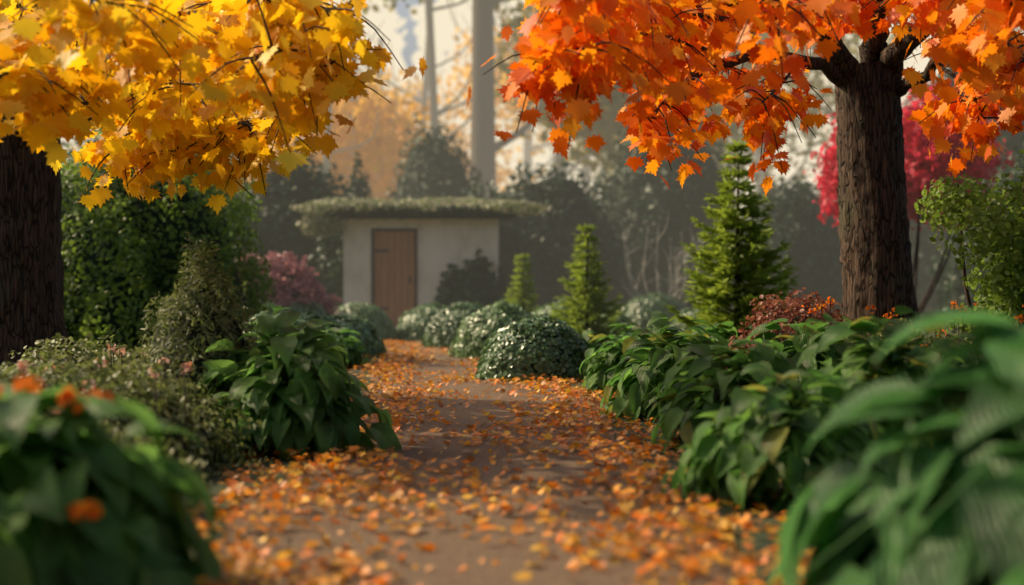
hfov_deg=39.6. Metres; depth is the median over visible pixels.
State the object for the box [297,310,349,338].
boxwood
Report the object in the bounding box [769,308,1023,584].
hosta
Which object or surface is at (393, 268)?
garden shed
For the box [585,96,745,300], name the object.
tree
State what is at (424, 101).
bare tree
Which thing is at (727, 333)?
hosta
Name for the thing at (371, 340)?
boxwood
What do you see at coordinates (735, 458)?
hosta
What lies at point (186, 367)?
bed flowers
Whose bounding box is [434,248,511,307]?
hedge
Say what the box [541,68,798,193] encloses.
tree
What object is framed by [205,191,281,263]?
hedge
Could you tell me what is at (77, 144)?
tree
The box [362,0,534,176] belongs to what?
bare tree
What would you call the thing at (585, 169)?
tree
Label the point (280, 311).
bush
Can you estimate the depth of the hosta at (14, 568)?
3.71 m
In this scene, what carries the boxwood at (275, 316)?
on the ground
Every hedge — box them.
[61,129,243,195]
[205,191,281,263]
[239,137,351,265]
[298,231,342,307]
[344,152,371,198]
[384,113,489,200]
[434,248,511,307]
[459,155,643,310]
[465,188,560,309]
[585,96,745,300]
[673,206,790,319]
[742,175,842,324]
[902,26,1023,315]
[913,274,926,316]
[931,135,1023,330]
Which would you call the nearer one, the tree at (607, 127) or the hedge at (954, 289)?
the hedge at (954, 289)
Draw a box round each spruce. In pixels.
[503,253,541,313]
[546,223,636,348]
[662,139,799,341]
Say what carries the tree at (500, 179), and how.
on the ground
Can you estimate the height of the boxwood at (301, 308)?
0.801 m
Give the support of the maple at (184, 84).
on the ground
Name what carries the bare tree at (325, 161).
on the ground
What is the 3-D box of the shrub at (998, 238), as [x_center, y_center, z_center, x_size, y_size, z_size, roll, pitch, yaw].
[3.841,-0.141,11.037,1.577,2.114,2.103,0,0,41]
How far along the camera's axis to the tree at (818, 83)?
58.57 m
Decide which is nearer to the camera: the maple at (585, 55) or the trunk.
the maple at (585, 55)
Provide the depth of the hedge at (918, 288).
36.73 m
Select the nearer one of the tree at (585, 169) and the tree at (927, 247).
the tree at (927, 247)
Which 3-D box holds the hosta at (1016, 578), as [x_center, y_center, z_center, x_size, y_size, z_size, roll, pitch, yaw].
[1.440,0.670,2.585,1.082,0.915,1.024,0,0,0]
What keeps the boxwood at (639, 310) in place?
on the ground
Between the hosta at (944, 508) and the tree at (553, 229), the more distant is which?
the tree at (553, 229)
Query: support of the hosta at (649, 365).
on the ground
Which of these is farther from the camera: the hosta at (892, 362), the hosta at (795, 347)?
the hosta at (795, 347)
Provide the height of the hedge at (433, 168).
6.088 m
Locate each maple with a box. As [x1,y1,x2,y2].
[0,0,427,368]
[466,0,1023,341]
[803,80,1015,316]
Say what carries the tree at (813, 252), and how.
on the ground
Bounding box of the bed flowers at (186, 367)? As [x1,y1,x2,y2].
[18,342,235,450]
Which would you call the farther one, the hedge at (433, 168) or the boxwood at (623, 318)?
the hedge at (433, 168)
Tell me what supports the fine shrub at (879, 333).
on the ground
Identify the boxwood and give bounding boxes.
[247,311,317,340]
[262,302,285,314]
[274,296,332,317]
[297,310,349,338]
[329,313,386,357]
[331,302,397,340]
[395,302,446,340]
[421,301,486,347]
[448,300,534,357]
[474,314,595,381]
[531,298,592,320]
[589,307,638,340]
[620,292,686,334]
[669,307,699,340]
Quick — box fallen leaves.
[187,338,811,584]
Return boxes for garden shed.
[328,203,509,329]
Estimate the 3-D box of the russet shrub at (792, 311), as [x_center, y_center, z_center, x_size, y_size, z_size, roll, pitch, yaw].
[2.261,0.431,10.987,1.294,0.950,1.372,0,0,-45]
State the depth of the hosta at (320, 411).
7.93 m
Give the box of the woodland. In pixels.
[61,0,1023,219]
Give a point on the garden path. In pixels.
(451, 555)
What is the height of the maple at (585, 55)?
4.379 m
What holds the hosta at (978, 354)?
on the ground
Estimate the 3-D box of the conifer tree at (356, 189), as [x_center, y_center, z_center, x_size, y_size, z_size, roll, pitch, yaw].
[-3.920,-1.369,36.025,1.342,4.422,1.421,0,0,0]
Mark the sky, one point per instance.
(410, 39)
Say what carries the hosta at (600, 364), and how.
on the ground
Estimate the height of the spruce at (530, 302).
1.543 m
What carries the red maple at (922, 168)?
on the ground
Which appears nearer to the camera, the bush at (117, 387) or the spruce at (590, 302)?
the bush at (117, 387)
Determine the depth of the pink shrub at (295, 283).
23.68 m
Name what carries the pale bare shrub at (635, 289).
on the ground
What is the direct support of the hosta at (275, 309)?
on the ground
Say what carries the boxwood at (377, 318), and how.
on the ground
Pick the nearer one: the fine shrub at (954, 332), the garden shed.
the fine shrub at (954, 332)
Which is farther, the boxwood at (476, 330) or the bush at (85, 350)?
the boxwood at (476, 330)
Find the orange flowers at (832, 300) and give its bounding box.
[802,296,1023,345]
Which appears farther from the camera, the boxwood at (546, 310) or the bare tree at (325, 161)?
the bare tree at (325, 161)
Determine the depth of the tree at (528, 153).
69.78 m
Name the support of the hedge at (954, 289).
on the ground
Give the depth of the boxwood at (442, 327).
21.84 m
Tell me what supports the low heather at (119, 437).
on the ground
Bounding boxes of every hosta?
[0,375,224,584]
[0,493,31,584]
[194,311,401,458]
[244,303,331,364]
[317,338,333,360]
[318,325,370,368]
[579,327,667,393]
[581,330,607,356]
[600,311,725,421]
[602,323,687,369]
[647,329,817,452]
[661,363,900,512]
[691,321,752,362]
[747,313,865,393]
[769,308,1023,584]
[796,305,986,456]
[948,328,988,414]
[1003,568,1023,584]
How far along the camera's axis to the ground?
6.47 m
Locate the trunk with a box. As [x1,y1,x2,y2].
[470,0,542,198]
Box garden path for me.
[215,340,752,584]
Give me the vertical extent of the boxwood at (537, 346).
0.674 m
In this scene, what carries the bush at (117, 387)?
on the ground
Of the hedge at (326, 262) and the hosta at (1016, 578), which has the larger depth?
the hedge at (326, 262)
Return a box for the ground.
[185,324,962,584]
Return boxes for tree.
[62,53,268,158]
[236,70,398,193]
[238,20,429,199]
[322,4,545,191]
[354,0,499,167]
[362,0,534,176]
[437,0,576,184]
[494,0,745,199]
[502,2,738,192]
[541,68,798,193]
[580,18,913,198]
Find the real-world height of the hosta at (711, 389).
0.796 m
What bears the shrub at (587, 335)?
on the ground
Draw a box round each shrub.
[60,127,277,359]
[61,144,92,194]
[236,250,342,315]
[621,211,706,304]
[725,287,853,368]
[781,318,966,357]
[882,326,1023,377]
[914,149,1023,342]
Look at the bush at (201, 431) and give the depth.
7.45 m
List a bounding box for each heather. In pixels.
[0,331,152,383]
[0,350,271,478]
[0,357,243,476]
[33,406,210,510]
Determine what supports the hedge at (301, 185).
on the ground
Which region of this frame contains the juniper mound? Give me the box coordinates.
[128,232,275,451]
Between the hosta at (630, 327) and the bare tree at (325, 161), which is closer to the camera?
the hosta at (630, 327)
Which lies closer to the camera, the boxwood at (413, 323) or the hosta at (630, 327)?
the hosta at (630, 327)
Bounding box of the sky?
[381,0,448,122]
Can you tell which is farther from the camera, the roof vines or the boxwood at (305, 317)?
the roof vines
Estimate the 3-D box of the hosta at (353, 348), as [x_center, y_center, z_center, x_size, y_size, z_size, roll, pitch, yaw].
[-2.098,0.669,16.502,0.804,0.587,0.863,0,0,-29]
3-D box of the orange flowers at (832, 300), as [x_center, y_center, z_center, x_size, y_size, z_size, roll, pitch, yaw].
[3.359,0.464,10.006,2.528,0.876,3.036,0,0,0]
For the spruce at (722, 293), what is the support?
on the ground
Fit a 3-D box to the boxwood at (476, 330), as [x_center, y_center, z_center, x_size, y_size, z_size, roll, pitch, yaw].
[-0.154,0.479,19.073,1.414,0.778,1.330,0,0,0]
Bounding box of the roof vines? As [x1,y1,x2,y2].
[289,196,551,237]
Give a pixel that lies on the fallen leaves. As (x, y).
(749, 561)
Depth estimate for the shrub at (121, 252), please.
17.93 m
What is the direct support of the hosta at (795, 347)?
on the ground
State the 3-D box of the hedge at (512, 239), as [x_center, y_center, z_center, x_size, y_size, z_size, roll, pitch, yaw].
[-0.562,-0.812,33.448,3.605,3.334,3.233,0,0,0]

